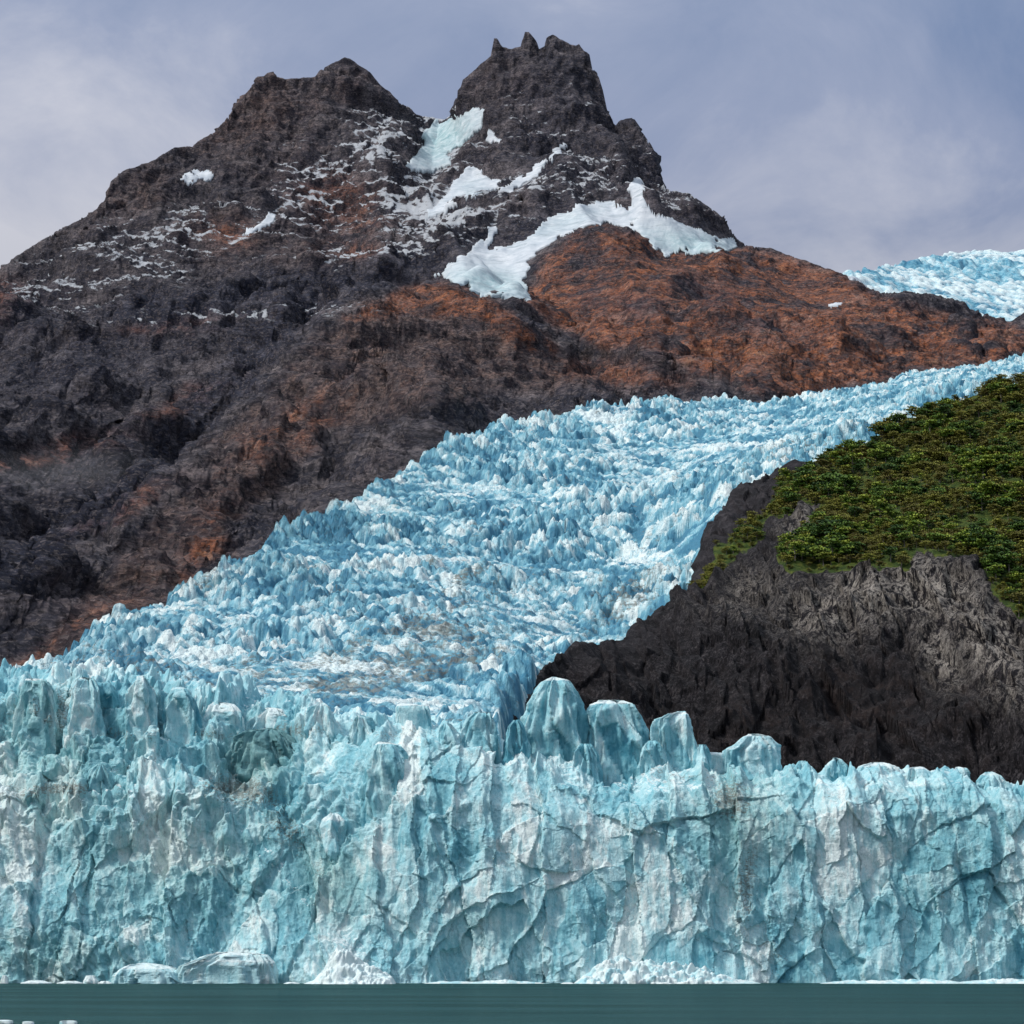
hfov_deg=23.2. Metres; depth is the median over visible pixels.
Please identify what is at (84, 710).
ice tower
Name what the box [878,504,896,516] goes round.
beech tree
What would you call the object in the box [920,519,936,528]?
beech tree
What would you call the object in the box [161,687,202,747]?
ice tower
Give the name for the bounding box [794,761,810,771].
ice tower
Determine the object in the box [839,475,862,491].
beech tree
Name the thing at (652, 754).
ice tower
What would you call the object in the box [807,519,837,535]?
beech tree
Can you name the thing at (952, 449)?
beech tree
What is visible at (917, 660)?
hill
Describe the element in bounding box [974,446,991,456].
beech tree
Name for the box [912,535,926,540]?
beech tree
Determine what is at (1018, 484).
beech tree
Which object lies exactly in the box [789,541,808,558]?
beech tree
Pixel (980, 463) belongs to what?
beech tree
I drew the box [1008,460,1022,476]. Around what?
beech tree
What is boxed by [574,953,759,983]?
ice rubble
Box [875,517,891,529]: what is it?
beech tree
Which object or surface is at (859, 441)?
beech tree
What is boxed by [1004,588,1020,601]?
beech tree
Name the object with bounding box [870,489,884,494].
beech tree
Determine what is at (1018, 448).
beech tree
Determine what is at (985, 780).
ice tower
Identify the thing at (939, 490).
beech tree
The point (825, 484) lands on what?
beech tree
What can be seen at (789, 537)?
beech tree
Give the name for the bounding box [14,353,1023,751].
glacier
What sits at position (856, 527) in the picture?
beech tree
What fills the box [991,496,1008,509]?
beech tree
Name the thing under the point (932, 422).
beech tree
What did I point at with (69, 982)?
ice floe
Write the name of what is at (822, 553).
beech tree
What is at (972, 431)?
beech tree
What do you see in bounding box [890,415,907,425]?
beech tree
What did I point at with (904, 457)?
beech tree
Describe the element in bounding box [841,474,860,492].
beech tree
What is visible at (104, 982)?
ice floe
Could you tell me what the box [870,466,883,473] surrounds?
beech tree
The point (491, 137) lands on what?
snow patch
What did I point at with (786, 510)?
beech tree
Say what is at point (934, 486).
beech tree
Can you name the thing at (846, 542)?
beech tree
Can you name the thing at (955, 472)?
beech tree
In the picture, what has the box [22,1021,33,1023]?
ice floe
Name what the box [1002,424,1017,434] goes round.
beech tree
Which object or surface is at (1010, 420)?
beech tree
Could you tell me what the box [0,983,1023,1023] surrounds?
water
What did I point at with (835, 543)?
beech tree
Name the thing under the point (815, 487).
beech tree
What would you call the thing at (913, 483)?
beech tree
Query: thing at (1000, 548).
beech tree
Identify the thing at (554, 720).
ice tower
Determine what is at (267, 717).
ice tower
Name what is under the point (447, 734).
ice tower
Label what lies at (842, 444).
beech tree
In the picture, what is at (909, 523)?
beech tree
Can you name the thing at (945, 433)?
beech tree
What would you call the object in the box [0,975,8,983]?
ice floe
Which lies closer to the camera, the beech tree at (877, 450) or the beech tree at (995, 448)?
the beech tree at (995, 448)
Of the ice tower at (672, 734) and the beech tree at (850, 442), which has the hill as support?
the beech tree at (850, 442)
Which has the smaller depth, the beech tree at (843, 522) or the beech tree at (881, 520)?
the beech tree at (843, 522)
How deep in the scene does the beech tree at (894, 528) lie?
1342.48 m
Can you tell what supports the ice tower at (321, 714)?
on the ice cliff
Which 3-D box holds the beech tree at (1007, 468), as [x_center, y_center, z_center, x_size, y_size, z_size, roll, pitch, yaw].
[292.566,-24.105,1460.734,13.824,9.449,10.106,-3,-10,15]
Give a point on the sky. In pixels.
(840, 136)
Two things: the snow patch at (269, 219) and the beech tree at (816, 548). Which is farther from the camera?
the snow patch at (269, 219)
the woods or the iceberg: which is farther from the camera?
the woods
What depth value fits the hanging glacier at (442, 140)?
5478.98 m
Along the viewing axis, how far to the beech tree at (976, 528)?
1314.84 m
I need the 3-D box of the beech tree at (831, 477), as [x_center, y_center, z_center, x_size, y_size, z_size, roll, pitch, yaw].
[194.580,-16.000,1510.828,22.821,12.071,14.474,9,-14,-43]
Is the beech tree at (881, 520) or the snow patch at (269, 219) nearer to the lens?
the beech tree at (881, 520)
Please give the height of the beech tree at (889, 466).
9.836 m
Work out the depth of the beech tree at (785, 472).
1533.84 m
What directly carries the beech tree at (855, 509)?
on the hill
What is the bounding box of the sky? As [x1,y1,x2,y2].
[0,0,1023,272]
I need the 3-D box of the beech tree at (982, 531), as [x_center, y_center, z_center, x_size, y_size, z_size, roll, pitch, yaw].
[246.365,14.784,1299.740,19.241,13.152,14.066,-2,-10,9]
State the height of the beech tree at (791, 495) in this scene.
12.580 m
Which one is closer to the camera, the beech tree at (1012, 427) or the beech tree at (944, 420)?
the beech tree at (1012, 427)
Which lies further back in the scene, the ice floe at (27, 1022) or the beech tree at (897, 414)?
the beech tree at (897, 414)
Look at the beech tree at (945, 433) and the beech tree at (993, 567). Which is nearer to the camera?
the beech tree at (993, 567)
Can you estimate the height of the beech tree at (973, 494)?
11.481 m
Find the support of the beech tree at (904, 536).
on the hill
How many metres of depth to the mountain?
3741.84 m
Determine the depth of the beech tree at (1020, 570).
1239.18 m
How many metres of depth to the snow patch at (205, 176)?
5099.77 m
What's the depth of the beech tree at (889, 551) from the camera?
1281.12 m
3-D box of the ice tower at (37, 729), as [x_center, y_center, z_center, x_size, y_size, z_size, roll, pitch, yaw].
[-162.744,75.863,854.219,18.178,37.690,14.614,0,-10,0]
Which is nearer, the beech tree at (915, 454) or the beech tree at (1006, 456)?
the beech tree at (1006, 456)
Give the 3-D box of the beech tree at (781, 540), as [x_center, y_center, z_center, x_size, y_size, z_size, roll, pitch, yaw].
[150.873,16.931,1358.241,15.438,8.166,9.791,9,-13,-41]
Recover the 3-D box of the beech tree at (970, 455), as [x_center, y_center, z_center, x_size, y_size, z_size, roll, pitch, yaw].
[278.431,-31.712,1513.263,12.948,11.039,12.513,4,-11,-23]
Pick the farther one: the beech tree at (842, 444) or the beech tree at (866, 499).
the beech tree at (842, 444)
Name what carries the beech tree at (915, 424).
on the hill
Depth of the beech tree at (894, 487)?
1457.09 m
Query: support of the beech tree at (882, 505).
on the hill
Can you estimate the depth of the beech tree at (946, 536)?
1298.66 m
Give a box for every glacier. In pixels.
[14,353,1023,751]
[406,107,483,173]
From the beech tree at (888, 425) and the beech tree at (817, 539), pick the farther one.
the beech tree at (888, 425)
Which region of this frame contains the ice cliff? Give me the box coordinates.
[0,658,1023,982]
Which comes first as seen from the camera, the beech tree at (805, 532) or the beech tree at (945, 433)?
the beech tree at (805, 532)
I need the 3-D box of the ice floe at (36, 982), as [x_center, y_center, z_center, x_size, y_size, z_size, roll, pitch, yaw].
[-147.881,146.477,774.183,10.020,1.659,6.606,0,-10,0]
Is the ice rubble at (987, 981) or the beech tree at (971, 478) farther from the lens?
the beech tree at (971, 478)
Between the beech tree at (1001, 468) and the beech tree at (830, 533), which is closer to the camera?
the beech tree at (830, 533)
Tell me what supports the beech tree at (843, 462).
on the hill
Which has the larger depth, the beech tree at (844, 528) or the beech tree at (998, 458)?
the beech tree at (998, 458)
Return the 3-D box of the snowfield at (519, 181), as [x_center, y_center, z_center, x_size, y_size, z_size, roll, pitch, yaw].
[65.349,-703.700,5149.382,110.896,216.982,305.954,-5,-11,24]
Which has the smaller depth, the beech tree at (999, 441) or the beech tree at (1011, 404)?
the beech tree at (999, 441)
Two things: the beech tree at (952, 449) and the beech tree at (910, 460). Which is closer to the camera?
the beech tree at (910, 460)
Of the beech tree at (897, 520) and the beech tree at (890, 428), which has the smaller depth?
the beech tree at (897, 520)
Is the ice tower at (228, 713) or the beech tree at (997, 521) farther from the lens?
the beech tree at (997, 521)
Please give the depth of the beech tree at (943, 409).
1645.33 m
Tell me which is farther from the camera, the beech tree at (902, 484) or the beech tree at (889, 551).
the beech tree at (902, 484)
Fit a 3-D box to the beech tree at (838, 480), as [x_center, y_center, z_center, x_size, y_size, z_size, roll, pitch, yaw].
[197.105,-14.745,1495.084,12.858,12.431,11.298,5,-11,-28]
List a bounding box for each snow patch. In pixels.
[180,169,213,185]
[242,212,275,235]
[485,129,501,143]
[828,302,842,307]
[848,276,866,286]
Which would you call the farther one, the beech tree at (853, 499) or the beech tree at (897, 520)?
the beech tree at (853, 499)
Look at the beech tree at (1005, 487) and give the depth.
1403.79 m
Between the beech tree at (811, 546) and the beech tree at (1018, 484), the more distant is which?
the beech tree at (1018, 484)
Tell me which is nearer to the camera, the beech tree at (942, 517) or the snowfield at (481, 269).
the beech tree at (942, 517)
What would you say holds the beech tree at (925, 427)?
on the hill
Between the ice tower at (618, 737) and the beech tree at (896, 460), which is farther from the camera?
the beech tree at (896, 460)
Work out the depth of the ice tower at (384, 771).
812.28 m
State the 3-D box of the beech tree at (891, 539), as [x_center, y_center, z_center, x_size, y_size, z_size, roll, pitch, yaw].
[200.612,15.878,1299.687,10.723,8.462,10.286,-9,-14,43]
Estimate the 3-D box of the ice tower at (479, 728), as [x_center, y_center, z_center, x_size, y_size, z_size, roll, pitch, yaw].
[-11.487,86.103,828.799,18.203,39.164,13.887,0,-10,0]
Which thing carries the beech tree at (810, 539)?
on the hill
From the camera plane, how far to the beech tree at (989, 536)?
1289.74 m
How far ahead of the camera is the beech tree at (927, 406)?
1679.52 m
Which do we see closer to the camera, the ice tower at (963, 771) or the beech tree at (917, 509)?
the ice tower at (963, 771)
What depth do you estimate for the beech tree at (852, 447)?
1596.36 m
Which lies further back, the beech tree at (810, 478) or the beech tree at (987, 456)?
the beech tree at (810, 478)
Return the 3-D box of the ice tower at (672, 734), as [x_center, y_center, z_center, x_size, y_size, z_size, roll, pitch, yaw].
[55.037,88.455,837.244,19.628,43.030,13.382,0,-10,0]
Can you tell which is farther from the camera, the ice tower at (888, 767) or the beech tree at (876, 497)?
the beech tree at (876, 497)
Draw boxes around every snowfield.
[426,166,500,219]
[434,177,736,300]
[500,143,567,192]
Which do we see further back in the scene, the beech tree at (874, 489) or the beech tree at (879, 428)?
the beech tree at (879, 428)
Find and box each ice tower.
[11,678,59,755]
[62,677,107,759]
[86,764,113,795]
[121,675,159,740]
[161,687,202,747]
[203,702,244,733]
[224,728,295,782]
[252,707,286,728]
[302,702,340,746]
[319,812,346,861]
[348,715,375,746]
[359,742,407,826]
[394,703,431,729]
[438,724,461,747]
[460,712,501,763]
[502,720,530,764]
[520,677,589,761]
[573,743,603,783]
[586,700,649,785]
[633,740,666,778]
[650,711,697,770]
[691,744,713,770]
[710,752,724,773]
[722,734,781,780]
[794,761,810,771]
[825,757,847,781]
[856,762,899,772]
[903,766,931,780]
[954,767,970,777]
[976,772,1011,789]
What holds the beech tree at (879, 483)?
on the hill
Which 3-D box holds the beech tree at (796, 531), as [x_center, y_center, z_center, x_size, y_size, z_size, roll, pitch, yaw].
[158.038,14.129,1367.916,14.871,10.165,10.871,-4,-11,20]
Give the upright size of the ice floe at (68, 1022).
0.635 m
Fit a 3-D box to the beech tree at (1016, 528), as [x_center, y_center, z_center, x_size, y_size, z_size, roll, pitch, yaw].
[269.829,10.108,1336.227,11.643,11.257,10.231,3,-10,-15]
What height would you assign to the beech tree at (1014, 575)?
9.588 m
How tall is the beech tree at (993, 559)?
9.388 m
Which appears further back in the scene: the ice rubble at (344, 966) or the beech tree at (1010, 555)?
the beech tree at (1010, 555)
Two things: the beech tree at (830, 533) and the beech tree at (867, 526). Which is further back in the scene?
the beech tree at (867, 526)
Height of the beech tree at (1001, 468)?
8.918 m
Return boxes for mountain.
[0,32,1023,666]
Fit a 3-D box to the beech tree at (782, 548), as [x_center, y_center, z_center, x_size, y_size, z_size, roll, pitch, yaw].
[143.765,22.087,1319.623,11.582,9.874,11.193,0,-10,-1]
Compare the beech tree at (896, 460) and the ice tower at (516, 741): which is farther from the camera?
the beech tree at (896, 460)
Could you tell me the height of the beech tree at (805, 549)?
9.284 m
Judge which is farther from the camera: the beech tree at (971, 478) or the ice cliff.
the beech tree at (971, 478)
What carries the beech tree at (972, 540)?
on the hill
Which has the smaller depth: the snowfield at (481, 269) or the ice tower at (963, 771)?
the ice tower at (963, 771)
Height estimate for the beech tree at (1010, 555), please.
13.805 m
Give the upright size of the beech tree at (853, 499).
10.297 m
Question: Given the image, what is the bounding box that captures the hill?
[509,386,1023,784]
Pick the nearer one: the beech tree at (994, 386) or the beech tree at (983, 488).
the beech tree at (983, 488)
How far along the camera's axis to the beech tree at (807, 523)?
1377.17 m
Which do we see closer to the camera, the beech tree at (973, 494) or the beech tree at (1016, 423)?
the beech tree at (973, 494)
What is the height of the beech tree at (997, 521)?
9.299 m
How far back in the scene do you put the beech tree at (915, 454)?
1540.86 m
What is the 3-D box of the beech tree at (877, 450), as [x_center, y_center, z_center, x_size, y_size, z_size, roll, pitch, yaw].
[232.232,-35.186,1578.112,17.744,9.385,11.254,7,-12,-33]
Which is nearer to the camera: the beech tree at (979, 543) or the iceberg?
the iceberg
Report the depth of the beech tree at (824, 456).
1585.08 m
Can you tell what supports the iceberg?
on the water
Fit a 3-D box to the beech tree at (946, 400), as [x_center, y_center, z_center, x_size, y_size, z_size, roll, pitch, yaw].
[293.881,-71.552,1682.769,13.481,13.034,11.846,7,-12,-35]
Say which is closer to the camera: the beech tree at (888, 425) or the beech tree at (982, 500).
the beech tree at (982, 500)
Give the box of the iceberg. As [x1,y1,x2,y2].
[111,951,278,983]
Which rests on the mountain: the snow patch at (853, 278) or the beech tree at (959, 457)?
the snow patch at (853, 278)
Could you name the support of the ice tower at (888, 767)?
attached to the ice cliff
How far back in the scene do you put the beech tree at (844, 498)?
1437.81 m
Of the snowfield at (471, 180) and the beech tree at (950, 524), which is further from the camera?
the snowfield at (471, 180)
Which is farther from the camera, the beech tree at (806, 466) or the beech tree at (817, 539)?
the beech tree at (806, 466)
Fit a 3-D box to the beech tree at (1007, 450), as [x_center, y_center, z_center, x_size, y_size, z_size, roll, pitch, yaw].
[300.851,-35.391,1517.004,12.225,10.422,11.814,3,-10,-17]
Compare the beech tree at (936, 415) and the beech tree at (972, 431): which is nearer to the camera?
the beech tree at (972, 431)
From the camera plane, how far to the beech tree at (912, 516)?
1351.14 m
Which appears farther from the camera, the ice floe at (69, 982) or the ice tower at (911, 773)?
the ice tower at (911, 773)
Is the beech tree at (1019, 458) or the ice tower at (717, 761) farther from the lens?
the beech tree at (1019, 458)
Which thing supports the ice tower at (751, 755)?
on the ice cliff
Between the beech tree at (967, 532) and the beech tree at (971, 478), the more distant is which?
the beech tree at (971, 478)
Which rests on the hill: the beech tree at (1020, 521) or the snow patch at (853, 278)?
the beech tree at (1020, 521)
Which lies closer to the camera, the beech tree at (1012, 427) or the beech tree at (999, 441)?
the beech tree at (999, 441)
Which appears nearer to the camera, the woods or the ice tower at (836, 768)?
the ice tower at (836, 768)
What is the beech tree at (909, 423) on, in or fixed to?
on the hill
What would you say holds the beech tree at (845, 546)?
on the hill
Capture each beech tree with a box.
[775,544,788,561]
[776,468,792,483]
[776,535,786,543]
[780,491,800,508]
[780,507,794,515]
[782,532,796,539]
[786,541,807,560]
[787,477,806,488]
[787,528,806,535]
[789,468,816,480]
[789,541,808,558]
[794,545,810,560]
[795,476,818,488]
[797,463,815,470]
[799,531,815,537]
[800,474,816,486]
[801,534,820,541]
[802,522,820,526]
[804,536,818,545]
[805,460,819,469]
[806,511,826,521]
[806,545,814,558]
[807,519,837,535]
[808,541,830,550]
[808,546,835,562]
[810,484,820,497]
[812,454,829,464]
[813,516,822,524]
[814,550,831,565]
[816,474,838,481]
[817,481,832,486]
[817,485,839,497]
[821,472,843,482]
[821,531,840,539]
[825,448,843,455]
[825,537,849,560]
[827,451,840,465]
[830,536,848,542]
[831,478,847,486]
[831,487,846,496]
[832,526,851,535]
[833,456,851,467]
[833,519,854,530]
[836,544,854,558]
[838,452,870,472]
[838,494,852,505]
[839,439,854,447]
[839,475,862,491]
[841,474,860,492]
[841,539,857,551]
[843,496,858,503]
[844,440,857,450]
[847,440,865,446]
[847,506,863,517]
[848,444,859,452]
[849,522,862,532]
[849,541,866,550]
[855,494,873,505]
[859,520,874,531]
[866,448,888,461]
[867,481,884,492]
[868,485,885,493]
[869,498,893,516]
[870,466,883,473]
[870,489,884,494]
[871,425,888,437]
[871,495,885,501]
[875,491,898,502]
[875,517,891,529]
[877,444,898,454]
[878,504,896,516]
[879,463,901,473]
[880,546,897,561]
[882,423,899,433]
[884,422,901,431]
[884,484,904,493]
[885,524,902,534]
[885,535,899,546]
[886,456,905,464]
[889,413,906,423]
[889,517,905,524]
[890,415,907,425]
[892,464,907,473]
[892,479,909,492]
[893,530,912,547]
[899,455,908,462]
[901,452,929,461]
[901,511,925,530]
[903,421,917,428]
[903,519,927,534]
[904,485,923,500]
[906,458,916,473]
[908,479,921,488]
[909,423,923,428]
[909,455,921,462]
[909,506,930,528]
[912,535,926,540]
[915,408,932,417]
[919,419,929,428]
[920,419,940,434]
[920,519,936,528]
[922,403,934,414]
[924,532,948,543]
[926,488,945,496]
[927,485,944,489]
[929,412,946,419]
[930,403,953,417]
[934,533,958,542]
[935,427,954,443]
[936,417,954,426]
[937,515,953,525]
[938,397,955,407]
[940,522,957,531]
[945,445,961,452]
[945,468,962,482]
[946,421,961,431]
[947,427,962,436]
[952,447,975,459]
[954,455,967,465]
[954,531,971,544]
[957,457,970,468]
[957,531,977,545]
[960,463,975,474]
[963,421,979,426]
[963,450,977,458]
[964,425,981,441]
[965,443,975,448]
[965,473,988,484]
[965,538,979,552]
[966,491,983,503]
[966,525,982,532]
[968,528,998,549]
[969,456,994,478]
[969,460,986,473]
[971,538,988,550]
[972,495,992,510]
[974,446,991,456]
[974,481,999,495]
[979,448,995,453]
[980,532,1002,545]
[980,546,998,554]
[982,454,997,472]
[983,553,1004,565]
[984,562,1005,581]
[985,382,1001,397]
[987,539,1005,547]
[988,436,1012,446]
[988,445,1001,453]
[988,518,1006,528]
[990,545,1008,555]
[991,452,1008,470]
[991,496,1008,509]
[993,455,1015,463]
[994,463,1009,476]
[994,534,1010,545]
[996,497,1020,508]
[996,540,1016,549]
[998,445,1015,454]
[998,483,1012,493]
[998,550,1021,572]
[1001,464,1012,476]
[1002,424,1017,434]
[1004,490,1021,500]
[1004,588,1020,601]
[1005,521,1023,530]
[1006,400,1023,411]
[1006,418,1019,426]
[1006,420,1022,430]
[1006,571,1023,587]
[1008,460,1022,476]
[1009,480,1023,498]
[1009,519,1023,529]
[1010,442,1023,453]
[1012,566,1023,581]
[1014,454,1023,461]
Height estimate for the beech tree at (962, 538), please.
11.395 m
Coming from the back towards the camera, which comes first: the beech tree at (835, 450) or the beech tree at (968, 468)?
the beech tree at (835, 450)
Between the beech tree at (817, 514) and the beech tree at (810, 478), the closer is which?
the beech tree at (817, 514)
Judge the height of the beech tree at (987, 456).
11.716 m
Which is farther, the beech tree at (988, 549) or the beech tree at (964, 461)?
the beech tree at (964, 461)
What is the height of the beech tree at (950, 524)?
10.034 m
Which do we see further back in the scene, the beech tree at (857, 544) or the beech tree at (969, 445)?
the beech tree at (969, 445)
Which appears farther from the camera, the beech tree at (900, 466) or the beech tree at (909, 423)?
the beech tree at (909, 423)
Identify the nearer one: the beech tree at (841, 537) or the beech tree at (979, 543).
the beech tree at (979, 543)
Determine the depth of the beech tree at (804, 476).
1500.82 m
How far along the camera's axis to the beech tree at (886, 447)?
1579.39 m
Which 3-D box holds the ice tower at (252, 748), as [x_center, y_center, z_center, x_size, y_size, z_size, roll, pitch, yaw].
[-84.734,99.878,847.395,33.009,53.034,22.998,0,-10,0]
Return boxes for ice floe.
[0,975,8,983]
[0,1020,12,1023]
[21,980,51,983]
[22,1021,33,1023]
[57,981,82,983]
[59,1020,76,1023]
[83,975,98,983]
[98,981,111,983]
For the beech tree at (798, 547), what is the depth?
1305.78 m
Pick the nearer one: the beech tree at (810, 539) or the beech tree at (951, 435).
the beech tree at (810, 539)
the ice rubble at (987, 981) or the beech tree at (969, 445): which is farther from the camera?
the beech tree at (969, 445)
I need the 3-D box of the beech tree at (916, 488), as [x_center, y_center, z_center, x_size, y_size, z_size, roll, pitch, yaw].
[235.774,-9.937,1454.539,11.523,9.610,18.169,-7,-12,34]
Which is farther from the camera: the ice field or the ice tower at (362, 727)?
the ice field
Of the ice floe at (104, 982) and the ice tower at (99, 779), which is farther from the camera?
the ice tower at (99, 779)
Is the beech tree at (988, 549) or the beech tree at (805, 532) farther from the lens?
the beech tree at (805, 532)
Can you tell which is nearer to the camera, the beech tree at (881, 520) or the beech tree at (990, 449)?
the beech tree at (881, 520)
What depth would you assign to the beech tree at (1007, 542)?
1277.70 m
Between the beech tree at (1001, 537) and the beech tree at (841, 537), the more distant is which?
the beech tree at (841, 537)
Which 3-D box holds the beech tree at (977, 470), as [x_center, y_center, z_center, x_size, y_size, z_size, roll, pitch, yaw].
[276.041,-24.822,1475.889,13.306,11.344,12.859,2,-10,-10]
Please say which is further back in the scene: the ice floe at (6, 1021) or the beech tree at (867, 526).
the beech tree at (867, 526)
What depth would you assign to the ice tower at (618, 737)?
837.04 m
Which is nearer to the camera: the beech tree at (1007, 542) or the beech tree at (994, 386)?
the beech tree at (1007, 542)
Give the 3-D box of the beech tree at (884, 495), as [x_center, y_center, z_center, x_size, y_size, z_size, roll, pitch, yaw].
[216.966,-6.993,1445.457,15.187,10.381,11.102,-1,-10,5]
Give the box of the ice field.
[842,249,1023,320]
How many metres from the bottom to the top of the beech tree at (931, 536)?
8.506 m
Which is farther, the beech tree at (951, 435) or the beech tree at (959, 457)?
the beech tree at (951, 435)
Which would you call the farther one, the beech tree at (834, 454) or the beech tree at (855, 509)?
the beech tree at (834, 454)
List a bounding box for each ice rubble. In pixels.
[304,947,395,983]
[425,979,547,983]
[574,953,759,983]
[821,978,1023,983]
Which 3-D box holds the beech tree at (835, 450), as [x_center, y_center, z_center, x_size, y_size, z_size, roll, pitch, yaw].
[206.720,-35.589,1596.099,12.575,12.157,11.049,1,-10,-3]
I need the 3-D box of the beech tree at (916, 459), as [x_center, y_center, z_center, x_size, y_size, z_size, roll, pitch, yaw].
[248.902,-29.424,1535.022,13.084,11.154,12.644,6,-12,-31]
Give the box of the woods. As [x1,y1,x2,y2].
[686,372,1023,616]
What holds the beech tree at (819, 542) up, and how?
on the hill
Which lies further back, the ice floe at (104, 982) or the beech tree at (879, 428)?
the beech tree at (879, 428)
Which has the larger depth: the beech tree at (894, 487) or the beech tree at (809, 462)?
the beech tree at (809, 462)
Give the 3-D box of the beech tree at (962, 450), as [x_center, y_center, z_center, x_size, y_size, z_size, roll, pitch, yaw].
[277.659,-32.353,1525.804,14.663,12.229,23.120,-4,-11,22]
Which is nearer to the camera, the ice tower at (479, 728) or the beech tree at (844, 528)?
the ice tower at (479, 728)
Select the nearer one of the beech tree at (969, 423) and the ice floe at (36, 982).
the ice floe at (36, 982)
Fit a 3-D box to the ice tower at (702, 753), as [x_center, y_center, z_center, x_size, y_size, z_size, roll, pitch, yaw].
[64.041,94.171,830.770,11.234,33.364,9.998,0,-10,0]
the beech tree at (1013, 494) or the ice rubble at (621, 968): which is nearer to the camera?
the ice rubble at (621, 968)
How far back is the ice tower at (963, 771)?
824.94 m
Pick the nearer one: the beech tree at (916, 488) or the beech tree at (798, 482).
the beech tree at (916, 488)
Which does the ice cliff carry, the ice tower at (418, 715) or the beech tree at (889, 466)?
the ice tower at (418, 715)
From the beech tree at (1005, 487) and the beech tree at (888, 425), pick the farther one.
the beech tree at (888, 425)
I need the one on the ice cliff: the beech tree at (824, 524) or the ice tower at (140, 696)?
the ice tower at (140, 696)
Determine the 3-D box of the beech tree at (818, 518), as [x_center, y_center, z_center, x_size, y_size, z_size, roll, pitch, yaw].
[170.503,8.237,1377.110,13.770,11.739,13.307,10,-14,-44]
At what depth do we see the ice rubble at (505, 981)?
776.96 m
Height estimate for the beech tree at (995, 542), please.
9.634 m
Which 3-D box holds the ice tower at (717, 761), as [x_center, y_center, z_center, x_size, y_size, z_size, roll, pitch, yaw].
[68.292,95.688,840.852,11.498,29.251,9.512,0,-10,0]
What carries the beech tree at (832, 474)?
on the hill
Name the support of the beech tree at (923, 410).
on the hill
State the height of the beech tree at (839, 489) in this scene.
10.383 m
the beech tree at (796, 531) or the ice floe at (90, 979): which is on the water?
the ice floe at (90, 979)
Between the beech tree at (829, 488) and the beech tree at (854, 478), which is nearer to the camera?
the beech tree at (829, 488)
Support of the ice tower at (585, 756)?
attached to the ice cliff
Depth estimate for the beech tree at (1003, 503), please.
1386.77 m
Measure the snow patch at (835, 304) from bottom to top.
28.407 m
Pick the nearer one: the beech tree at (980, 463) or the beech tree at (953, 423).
the beech tree at (980, 463)
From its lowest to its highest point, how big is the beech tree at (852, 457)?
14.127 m
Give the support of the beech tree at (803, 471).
on the hill
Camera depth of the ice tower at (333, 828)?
809.90 m

